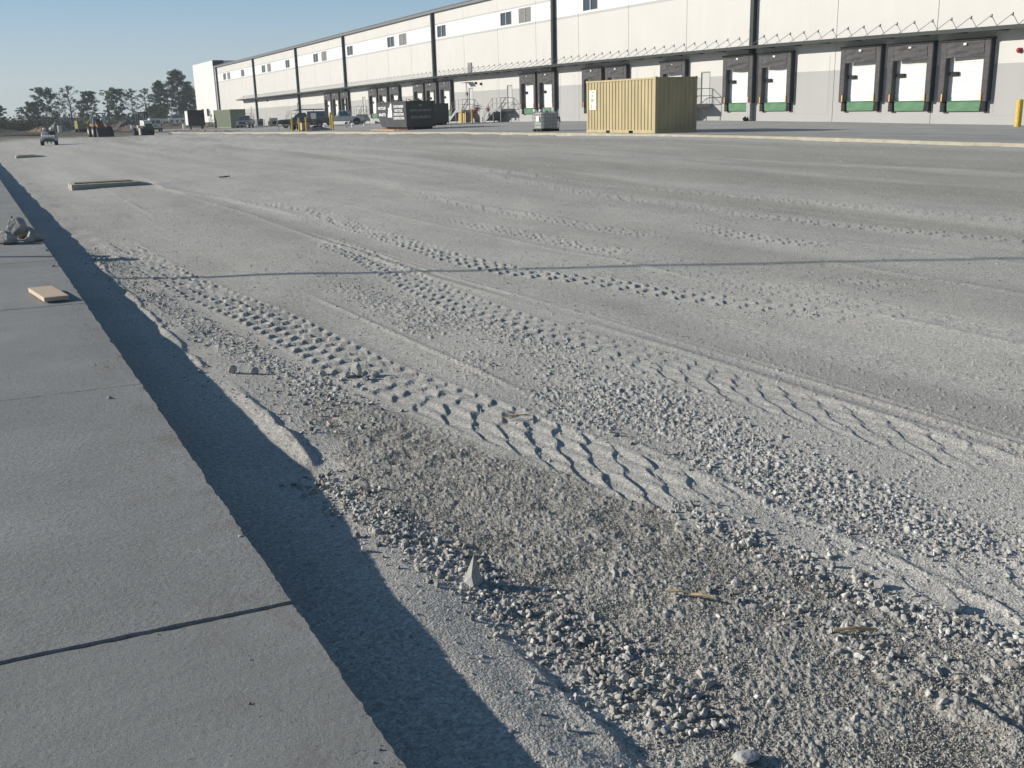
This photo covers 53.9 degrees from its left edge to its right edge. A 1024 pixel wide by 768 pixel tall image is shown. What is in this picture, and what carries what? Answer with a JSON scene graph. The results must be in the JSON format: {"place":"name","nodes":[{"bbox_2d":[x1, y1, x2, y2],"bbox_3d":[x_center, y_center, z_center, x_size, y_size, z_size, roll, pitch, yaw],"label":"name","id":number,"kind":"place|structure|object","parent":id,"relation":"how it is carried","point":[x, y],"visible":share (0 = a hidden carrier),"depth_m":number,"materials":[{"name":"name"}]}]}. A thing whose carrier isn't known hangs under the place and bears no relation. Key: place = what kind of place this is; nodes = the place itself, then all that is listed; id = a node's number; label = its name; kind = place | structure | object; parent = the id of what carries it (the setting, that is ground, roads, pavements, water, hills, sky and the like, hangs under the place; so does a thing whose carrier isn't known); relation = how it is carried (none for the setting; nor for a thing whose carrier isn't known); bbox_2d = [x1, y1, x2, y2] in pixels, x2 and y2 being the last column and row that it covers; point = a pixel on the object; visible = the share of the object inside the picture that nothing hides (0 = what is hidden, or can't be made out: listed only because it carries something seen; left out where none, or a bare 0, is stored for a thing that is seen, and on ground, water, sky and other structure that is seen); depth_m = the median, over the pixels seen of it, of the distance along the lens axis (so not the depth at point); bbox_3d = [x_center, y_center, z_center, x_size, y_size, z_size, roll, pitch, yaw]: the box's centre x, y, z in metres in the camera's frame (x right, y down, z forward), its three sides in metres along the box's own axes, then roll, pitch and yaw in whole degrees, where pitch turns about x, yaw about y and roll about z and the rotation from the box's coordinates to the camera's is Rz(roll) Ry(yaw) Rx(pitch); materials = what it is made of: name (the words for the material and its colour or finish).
{"place":"outdoors","nodes":[
{"label":"outdoors","id":0,"kind":"place"},
{"bbox_2d":[0,180,407,767],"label":"sidewalk","id":1,"kind":"structure","parent":0,"point":[101,586],"depth_m":3.59,"materials":[{"name":"concrete"}]},
{"bbox_2d":[0,230,18,243],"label":"concrete chunk","id":2,"kind":"object","parent":1,"relation":"on","point":[6,237],"visible":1,"depth_m":14.04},
{"bbox_2d":[24,236,34,242],"bbox_3d":[-6.812,-2.024,14.191,0.156,0.121,0.120,8,18,32],"label":"concrete chunk","id":3,"kind":"object","parent":1,"relation":"on","point":[29,239],"visible":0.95,"depth_m":14.15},
{"bbox_2d":[27,229,45,241],"bbox_3d":[-6.800,-2.107,14.372,0.239,0.209,0.215,-4,15,-9],"label":"concrete chunk","id":4,"kind":"object","parent":1,"relation":"on","point":[36,235],"visible":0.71,"depth_m":14.33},
{"bbox_2d":[8,217,27,235],"bbox_3d":[-7.033,-2.259,14.390,0.228,0.258,0.225,5,17,24],"label":"concrete chunk","id":5,"kind":"object","parent":4,"relation":"on","point":[17,225],"visible":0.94,"depth_m":14.32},
{"bbox_2d":[28,286,68,301],"bbox_3d":[-4.514,-0.880,9.798,0.220,0.042,0.750,-11,18,-34],"label":"timber board","id":6,"kind":"object","parent":1,"relation":"on","point":[47,293],"visible":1,"depth_m":9.67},
{"bbox_2d":[37,248,398,765],"bbox_3d":[-3.920,-0.383,8.037,1.210,0.012,14.396,-9,17,-26],"label":"walk grit","id":7,"kind":"object","parent":1,"relation":"on","point":[249,703],"visible":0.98,"depth_m":4.72,"materials":[{"name":"gravel"}]},
{"bbox_2d":[0,0,466,121],"label":"sky","id":8,"kind":"structure","parent":0,"point":[81,45],"materials":[{"name":"blue"}]},
{"bbox_2d":[255,118,263,125],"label":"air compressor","id":9,"kind":"object","parent":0,"point":[259,122],"visible":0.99,"depth_m":177.59,"materials":[{"name":"metal"}]},
{"bbox_2d":[471,103,490,122],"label":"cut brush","id":10,"kind":"object","parent":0,"point":[477,108],"visible":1,"depth_m":100.34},
{"bbox_2d":[0,111,1023,767],"bbox_3d":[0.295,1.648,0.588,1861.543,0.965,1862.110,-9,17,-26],"label":"ground","id":11,"kind":"structure","parent":0,"point":[296,539],"depth_m":6.96,"materials":[{"name":"stone"}]},
{"bbox_2d":[0,115,17,129],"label":"bush","id":12,"kind":"object","parent":11,"relation":"on","point":[13,120],"visible":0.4,"depth_m":165.35,"materials":[{"name":"green plant"}]},
{"bbox_2d":[7,120,32,130],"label":"bush","id":13,"kind":"object","parent":11,"relation":"on","point":[24,126],"visible":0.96,"depth_m":150.06,"materials":[{"name":"green plant"}]},
{"bbox_2d":[0,129,40,135],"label":"soil mound","id":14,"kind":"object","parent":11,"relation":"on","point":[3,132],"visible":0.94,"depth_m":129.48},
{"bbox_2d":[15,106,29,122],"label":"tree","id":15,"kind":"object","parent":11,"relation":"on","point":[22,112],"visible":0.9,"depth_m":202.84,"materials":[{"name":"green plant"}]},
{"bbox_2d":[15,154,47,157],"bbox_3d":[-26.639,-12.492,55.832,1.590,0.430,1.200,-9,17,-26],"label":"storm inlet","id":16,"kind":"object","parent":11,"relation":"on","point":[25,156],"visible":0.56,"depth_m":55.35,"materials":[{"name":"concrete"}]},
{"bbox_2d":[23,101,45,120],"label":"tree","id":17,"kind":"object","parent":11,"relation":"on","point":[31,107],"visible":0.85,"depth_m":205.89,"materials":[{"name":"green plant"}]},
{"bbox_2d":[27,119,43,129],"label":"bush","id":18,"kind":"object","parent":11,"relation":"on","point":[36,123],"visible":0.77,"depth_m":161.94,"materials":[{"name":"green plant"}]},
{"bbox_2d":[28,117,52,128],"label":"bush","id":19,"kind":"object","parent":11,"relation":"on","point":[48,122],"visible":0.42,"depth_m":173.32,"materials":[{"name":"green plant"}]},
{"bbox_2d":[29,126,55,132],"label":"soil mound","id":20,"kind":"object","parent":11,"relation":"on","point":[38,129],"visible":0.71,"depth_m":140.65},
{"bbox_2d":[28,87,65,123],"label":"tree","id":21,"kind":"object","parent":11,"relation":"on","point":[40,92],"visible":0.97,"depth_m":207.90,"materials":[{"name":"green plant"}]},
{"bbox_2d":[40,132,57,145],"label":"utility buggy","id":22,"kind":"object","parent":11,"relation":"on","point":[48,138],"visible":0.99,"depth_m":80.83},
{"bbox_2d":[48,120,69,131],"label":"stone stockpile","id":23,"kind":"object","parent":11,"relation":"on","point":[56,124],"visible":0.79,"depth_m":155.99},
{"bbox_2d":[59,86,78,121],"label":"tree","id":24,"kind":"object","parent":11,"relation":"on","point":[68,100],"visible":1,"depth_m":207.41,"materials":[{"name":"green plant"}]},
{"bbox_2d":[73,91,99,118],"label":"tree","id":25,"kind":"object","parent":11,"relation":"on","point":[89,98],"visible":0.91,"depth_m":210.39,"materials":[{"name":"green plant"}]},
{"bbox_2d":[74,111,104,131],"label":"mini excavator","id":26,"kind":"object","parent":11,"relation":"on","point":[79,125],"visible":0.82,"depth_m":146.10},
{"bbox_2d":[0,112,184,124],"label":"wood","id":27,"kind":"object","parent":11,"relation":"on","point":[112,120],"visible":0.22,"depth_m":306.80,"materials":[{"name":"green plant"}]},
{"bbox_2d":[87,113,114,136],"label":"wheel loader","id":28,"kind":"object","parent":11,"relation":"on","point":[97,128],"visible":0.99,"depth_m":116.25,"materials":[{"name":"metal"}]},
{"bbox_2d":[68,179,150,190],"bbox_3d":[-11.659,-5.695,29.376,2.270,0.460,1.100,-9,17,-26],"label":"storm inlet","id":29,"kind":"object","parent":11,"relation":"on","point":[74,186],"visible":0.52,"depth_m":28.89,"materials":[{"name":"concrete"}]},
{"bbox_2d":[7,121,212,130],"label":"undergrowth","id":30,"kind":"object","parent":11,"relation":"on","point":[73,126],"visible":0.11,"depth_m":181.47,"materials":[{"name":"green plant"}]},
{"bbox_2d":[99,87,131,123],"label":"tree","id":31,"kind":"object","parent":11,"relation":"on","point":[118,110],"visible":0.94,"depth_m":213.78,"materials":[{"name":"green plant"}]},
{"bbox_2d":[119,88,142,120],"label":"tree","id":32,"kind":"object","parent":11,"relation":"on","point":[132,101],"visible":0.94,"depth_m":214.53,"materials":[{"name":"green plant"}]},
{"bbox_2d":[110,120,154,130],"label":"soil mound","id":33,"kind":"object","parent":11,"relation":"on","point":[123,125],"visible":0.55,"depth_m":154.07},
{"bbox_2d":[132,110,154,134],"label":"road roller","id":34,"kind":"object","parent":11,"relation":"on","point":[144,127],"visible":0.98,"depth_m":120.47,"materials":[{"name":"white paint"}]},
{"bbox_2d":[132,88,154,113],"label":"tree","id":35,"kind":"object","parent":11,"relation":"on","point":[144,91],"visible":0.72,"depth_m":218.27,"materials":[{"name":"green plant"}]},
{"bbox_2d":[144,104,170,118],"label":"tree","id":36,"kind":"object","parent":11,"relation":"on","point":[157,110],"visible":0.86,"depth_m":212.79,"materials":[{"name":"green plant"}]},
{"bbox_2d":[147,80,173,114],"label":"pine tree","id":37,"kind":"object","parent":11,"relation":"on","point":[158,94],"visible":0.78,"depth_m":237.56,"materials":[{"name":"green plant"}]},
{"bbox_2d":[167,118,185,124],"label":"site trailer","id":38,"kind":"object","parent":11,"relation":"on","point":[176,120],"visible":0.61,"depth_m":210.24,"materials":[{"name":"white paint"}]},
{"bbox_2d":[162,69,194,117],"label":"pine tree","id":39,"kind":"object","parent":11,"relation":"on","point":[173,78],"visible":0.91,"depth_m":248.12,"materials":[{"name":"green plant"}]},
{"bbox_2d":[162,123,200,128],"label":"concrete barrier","id":40,"kind":"object","parent":11,"relation":"on","point":[170,126],"visible":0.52,"depth_m":198.02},
{"bbox_2d":[182,84,196,114],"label":"pine tree","id":41,"kind":"object","parent":11,"relation":"on","point":[194,104],"visible":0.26,"depth_m":258.02,"materials":[{"name":"green plant"}]},
{"bbox_2d":[193,60,235,125],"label":"office block","id":42,"kind":"structure","parent":11,"relation":"on","point":[205,87],"depth_m":217.68,"materials":[{"name":"white paint"}]},
{"bbox_2d":[228,365,236,373],"bbox_3d":[-2.168,-0.111,7.807,0.068,0.075,0.054,-9,17,-26],"label":"stone","id":43,"kind":"object","parent":11,"relation":"on","point":[232,369],"visible":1,"depth_m":7.79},
{"bbox_2d":[351,362,361,375],"bbox_3d":[-1.176,-0.113,7.624,0.078,0.107,0.059,9,19,34],"label":"stone","id":44,"kind":"object","parent":11,"relation":"on","point":[356,369],"visible":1,"depth_m":7.60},
{"bbox_2d":[464,555,482,587],"bbox_3d":[-0.160,0.768,4.165,0.065,0.125,0.066,12,20,41],"label":"stone","id":45,"kind":"object","parent":11,"relation":"on","point":[473,577],"visible":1,"depth_m":4.16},
{"bbox_2d":[502,414,530,418],"bbox_3d":[0.028,0.201,6.416,0.192,0.017,0.088,-4,16,-10],"label":"dry stick","id":46,"kind":"object","parent":11,"relation":"on","point":[516,415],"visible":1,"depth_m":6.41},
{"bbox_2d":[19,156,1023,416],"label":"field stones","id":47,"kind":"object","parent":11,"relation":"on","point":[551,266],"visible":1,"depth_m":12.17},
{"bbox_2d":[58,170,1023,767],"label":"stray stones","id":48,"kind":"object","parent":11,"relation":"on","point":[652,438],"visible":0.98,"depth_m":6.09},
{"bbox_2d":[78,247,1023,749],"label":"windrow stones","id":49,"kind":"object","parent":11,"relation":"on","point":[638,685],"visible":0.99,"depth_m":3.90,"materials":[{"name":"gravel"}]},
{"bbox_2d":[154,121,1023,142],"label":"asphalt apron","id":50,"kind":"object","parent":11,"relation":"on","point":[963,132],"visible":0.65,"depth_m":52.52,"materials":[{"name":"asphalt"}]},
{"bbox_2d":[147,118,162,131],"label":"panel van","id":51,"kind":"object","parent":50,"relation":"on","point":[156,123],"visible":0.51,"depth_m":159.47,"materials":[{"name":"white paint"}]},
{"bbox_2d":[184,110,204,128],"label":"box trailer","id":52,"kind":"object","parent":50,"relation":"on","point":[194,117],"visible":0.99,"depth_m":169.92,"materials":[{"name":"white paint"}]},
{"bbox_2d":[173,130,250,131],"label":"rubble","id":53,"kind":"object","parent":50,"relation":"on","point":[209,131],"visible":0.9,"depth_m":135.34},
{"bbox_2d":[213,109,246,127],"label":"shipping container","id":54,"kind":"object","parent":50,"relation":"on","point":[227,118],"visible":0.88,"depth_m":160.54,"materials":[{"name":"metal"}]},
{"bbox_2d":[236,115,254,127],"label":"pickup truck","id":55,"kind":"object","parent":50,"relation":"on","point":[245,120],"visible":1,"depth_m":153.05,"materials":[{"name":"grey paint"}]},
{"bbox_2d":[277,121,317,130],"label":"equipment trailer","id":56,"kind":"object","parent":50,"relation":"on","point":[295,126],"visible":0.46,"depth_m":108.35,"materials":[{"name":"metal"}]},
{"bbox_2d":[277,109,329,127],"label":"utility truck","id":57,"kind":"object","parent":50,"relation":"on","point":[321,118],"visible":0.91,"depth_m":125.86,"materials":[{"name":"green paint"}]},
{"bbox_2d":[300,123,309,130],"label":"timber crate","id":58,"kind":"object","parent":50,"relation":"on","point":[302,127],"visible":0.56,"depth_m":98.18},
{"bbox_2d":[304,125,331,130],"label":"asphalt heap","id":59,"kind":"object","parent":50,"relation":"on","point":[316,128],"visible":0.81,"depth_m":97.23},
{"bbox_2d":[326,110,364,124],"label":"pickup truck","id":60,"kind":"object","parent":50,"relation":"on","point":[343,115],"visible":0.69,"depth_m":130.35,"materials":[{"name":"silver metal"}]},
{"bbox_2d":[348,106,366,123],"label":"access stair","id":61,"kind":"object","parent":50,"relation":"on","point":[358,114],"visible":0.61,"depth_m":134.53,"materials":[{"name":"metal"}]},
{"bbox_2d":[376,100,434,129],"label":"dumpster","id":62,"kind":"object","parent":50,"relation":"on","point":[404,115],"visible":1,"depth_m":79.66,"materials":[{"name":"paint"}]},
{"bbox_2d":[434,103,448,124],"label":"dumpster","id":63,"kind":"object","parent":50,"relation":"on","point":[441,113],"visible":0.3,"depth_m":97.72,"materials":[{"name":"paint"}]},
{"bbox_2d":[449,99,474,122],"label":"access stair","id":64,"kind":"object","parent":50,"relation":"on","point":[453,117],"visible":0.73,"depth_m":107.16,"materials":[{"name":"metal"}]},
{"bbox_2d":[458,112,465,122],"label":"plywood sheet","id":65,"kind":"object","parent":50,"relation":"on","point":[464,117],"visible":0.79,"depth_m":106.11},
{"bbox_2d":[484,97,513,122],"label":"access stair","id":66,"kind":"object","parent":50,"relation":"on","point":[495,114],"visible":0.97,"depth_m":100.08,"materials":[{"name":"metal"}]},
{"bbox_2d":[532,109,560,131],"bbox_3d":[2.042,-15.310,58.399,1.449,1.240,1.044,-9,17,-26],"label":"caged tote","id":67,"kind":"object","parent":50,"relation":"on","point":[545,120],"visible":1,"depth_m":58.02,"materials":[{"name":"plastic"}]},
{"bbox_2d":[586,76,697,132],"bbox_3d":[6.359,-13.900,50.296,2.462,2.591,6.104,-9,17,-26],"label":"shipping container","id":68,"kind":"object","parent":50,"relation":"on","point":[656,104],"visible":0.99,"depth_m":48.26,"materials":[{"name":"metal"}]},
{"bbox_2d":[697,88,712,107],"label":"access stair","id":69,"kind":"object","parent":50,"relation":"on","point":[703,105],"visible":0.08,"depth_m":72.30,"materials":[{"name":"metal"}]},
{"bbox_2d":[1014,99,1023,126],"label":"bollard","id":70,"kind":"object","parent":50,"relation":"on","point":[1019,111],"visible":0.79,"depth_m":48.43,"materials":[{"name":"metal"}]},
{"bbox_2d":[170,132,1023,146],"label":"kerb","id":71,"kind":"structure","parent":11,"relation":"on","point":[928,142],"depth_m":40.02,"materials":[{"name":"concrete"}]},
{"bbox_2d":[212,0,1023,125],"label":"warehouse","id":72,"kind":"structure","parent":11,"relation":"on","point":[918,61],"depth_m":74.41,"materials":[{"name":"concrete"}]},
{"bbox_2d":[323,93,332,115],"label":"dock door","id":73,"kind":"structure","parent":72,"relation":"in","point":[327,96],"depth_m":147.68,"materials":[{"name":"metal"}]},
{"bbox_2d":[331,92,340,115],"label":"dock door","id":74,"kind":"structure","parent":72,"relation":"in","point":[336,99],"depth_m":144.76,"materials":[{"name":"metal"}]},
{"bbox_2d":[340,91,350,112],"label":"dock door","id":75,"kind":"structure","parent":72,"relation":"in","point":[344,94],"depth_m":140.10,"materials":[{"name":"metal"}]},
{"bbox_2d":[347,45,352,55],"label":"window","id":76,"kind":"structure","parent":72,"relation":"in","point":[349,48],"depth_m":136.92,"materials":[{"name":"glass"}]},
{"bbox_2d":[367,88,378,117],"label":"dock door","id":77,"kind":"structure","parent":72,"relation":"in","point":[372,92],"depth_m":131.75,"materials":[{"name":"metal"}]},
{"bbox_2d":[377,87,389,101],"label":"dock door","id":78,"kind":"structure","parent":72,"relation":"in","point":[383,92],"depth_m":127.67,"materials":[{"name":"fabric"}]},
{"bbox_2d":[387,36,394,47],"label":"window","id":79,"kind":"structure","parent":72,"relation":"in","point":[390,40],"depth_m":123.89,"materials":[{"name":"glass"}]},
{"bbox_2d":[388,86,400,101],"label":"dock door","id":80,"kind":"structure","parent":72,"relation":"in","point":[394,91],"depth_m":124.45,"materials":[{"name":"fabric"}]},
{"bbox_2d":[412,83,425,100],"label":"dock door","id":81,"kind":"structure","parent":72,"relation":"in","point":[418,89],"depth_m":117.90,"materials":[{"name":"fabric"}]},
{"bbox_2d":[424,82,438,102],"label":"dock door","id":82,"kind":"structure","parent":72,"relation":"in","point":[429,86],"depth_m":114.64,"materials":[{"name":"fabric"}]},
{"bbox_2d":[437,24,445,37],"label":"window","id":83,"kind":"structure","parent":72,"relation":"in","point":[441,29],"depth_m":110.66,"materials":[{"name":"glass"}]},
{"bbox_2d":[438,80,453,115],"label":"dock door","id":84,"kind":"structure","parent":72,"relation":"in","point":[446,92],"depth_m":111.36,"materials":[{"name":"fabric"}]},
{"bbox_2d":[468,87,473,108],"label":"entry door","id":85,"kind":"structure","parent":72,"relation":"in","point":[470,90],"depth_m":106.82,"materials":[{"name":"metal"}]},
{"bbox_2d":[500,10,511,26],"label":"window","id":86,"kind":"structure","parent":72,"relation":"in","point":[505,17],"depth_m":97.61,"materials":[{"name":"glass"}]},
{"bbox_2d":[507,85,512,107],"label":"entry door","id":87,"kind":"structure","parent":72,"relation":"in","point":[509,87],"depth_m":99.27,"materials":[{"name":"metal"}]},
{"bbox_2d":[518,72,537,113],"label":"dock door","id":88,"kind":"structure","parent":72,"relation":"in","point":[529,80],"depth_m":95.61,"materials":[{"name":"metal"}]},
{"bbox_2d":[536,71,557,112],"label":"dock door","id":89,"kind":"structure","parent":72,"relation":"in","point":[549,94],"depth_m":92.42,"materials":[{"name":"metal"}]},
{"bbox_2d":[583,0,597,11],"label":"window","id":90,"kind":"structure","parent":72,"relation":"in","point":[588,5],"depth_m":84.60,"materials":[{"name":"glass"}]},
{"bbox_2d":[581,67,604,112],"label":"dock door","id":91,"kind":"structure","parent":72,"relation":"in","point":[592,73],"depth_m":85.79,"materials":[{"name":"fabric"}]},
{"bbox_2d":[604,64,629,79],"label":"dock door","id":92,"kind":"structure","parent":72,"relation":"in","point":[614,72],"depth_m":81.94,"materials":[{"name":"fabric"}]},
{"bbox_2d":[659,59,688,76],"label":"dock door","id":93,"kind":"structure","parent":72,"relation":"in","point":[673,68],"depth_m":75.39,"materials":[{"name":"fabric"}]},
{"bbox_2d":[700,71,709,102],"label":"entry door","id":94,"kind":"structure","parent":72,"relation":"in","point":[705,75],"depth_m":73.16,"materials":[{"name":"metal"}]},
{"bbox_2d":[722,53,756,111],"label":"dock door","id":95,"kind":"structure","parent":72,"relation":"in","point":[735,67],"depth_m":69.76,"materials":[{"name":"metal"}]},
{"bbox_2d":[757,51,795,111],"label":"dock door","id":96,"kind":"structure","parent":72,"relation":"in","point":[777,86],"depth_m":66.57,"materials":[{"name":"metal"}]},
{"bbox_2d":[838,44,885,110],"bbox_3d":[20.873,-18.259,60.207,0.553,3.750,3.200,-9,17,-26],"label":"dock door","id":97,"kind":"structure","parent":72,"relation":"in","point":[865,64],"depth_m":60.23,"materials":[{"name":"metal"}]},
{"bbox_2d":[885,40,938,111],"bbox_3d":[22.589,-17.396,57.079,0.559,3.750,3.200,-9,17,-26],"label":"dock door","id":98,"kind":"structure","parent":72,"relation":"in","point":[915,63],"depth_m":57.09,"materials":[{"name":"metal"}]},
{"bbox_2d":[937,36,996,111],"bbox_3d":[24.299,-16.541,53.981,0.546,3.750,3.200,-9,17,-26],"label":"dock door","id":99,"kind":"structure","parent":72,"relation":"in","point":[971,61],"depth_m":53.99,"materials":[{"name":"metal"}]},
{"bbox_2d":[298,396,1023,767],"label":"soil crumbs","id":100,"kind":"object","parent":11,"relation":"on","point":[822,656],"visible":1,"depth_m":3.74,"materials":[{"name":"gravel"}]},
{"bbox_2d":[668,589,714,599],"bbox_3d":[0.720,0.840,4.033,0.191,0.022,0.020,5,17,23],"label":"dry stick","id":101,"kind":"object","parent":11,"relation":"on","point":[692,594],"visible":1,"depth_m":4.02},
{"bbox_2d":[732,749,759,764],"bbox_3d":[0.709,1.129,3.045,0.077,0.042,0.071,-9,17,-26],"label":"stone","id":102,"kind":"object","parent":11,"relation":"on","point":[746,757],"visible":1,"depth_m":3.02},
{"bbox_2d":[833,626,876,632],"bbox_3d":[1.272,0.909,3.724,0.160,0.019,0.025,-1,15,1],"label":"dry stick","id":103,"kind":"object","parent":11,"relation":"on","point":[854,628],"visible":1,"depth_m":3.73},
{"bbox_2d":[874,580,884,589],"bbox_3d":[1.490,0.814,4.083,0.045,0.039,0.062,2,16,13],"label":"stone","id":104,"kind":"object","parent":11,"relation":"on","point":[879,584],"visible":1,"depth_m":4.07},
{"bbox_2d":[943,600,962,613],"bbox_3d":[1.697,0.861,3.872,0.087,0.047,0.061,-9,17,-26],"label":"stone","id":105,"kind":"object","parent":11,"relation":"on","point":[952,606],"visible":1,"depth_m":3.85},
{"bbox_2d":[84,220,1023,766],"bbox_3d":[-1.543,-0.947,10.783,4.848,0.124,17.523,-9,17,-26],"label":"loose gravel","id":106,"kind":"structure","parent":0,"point":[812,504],"depth_m":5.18,"materials":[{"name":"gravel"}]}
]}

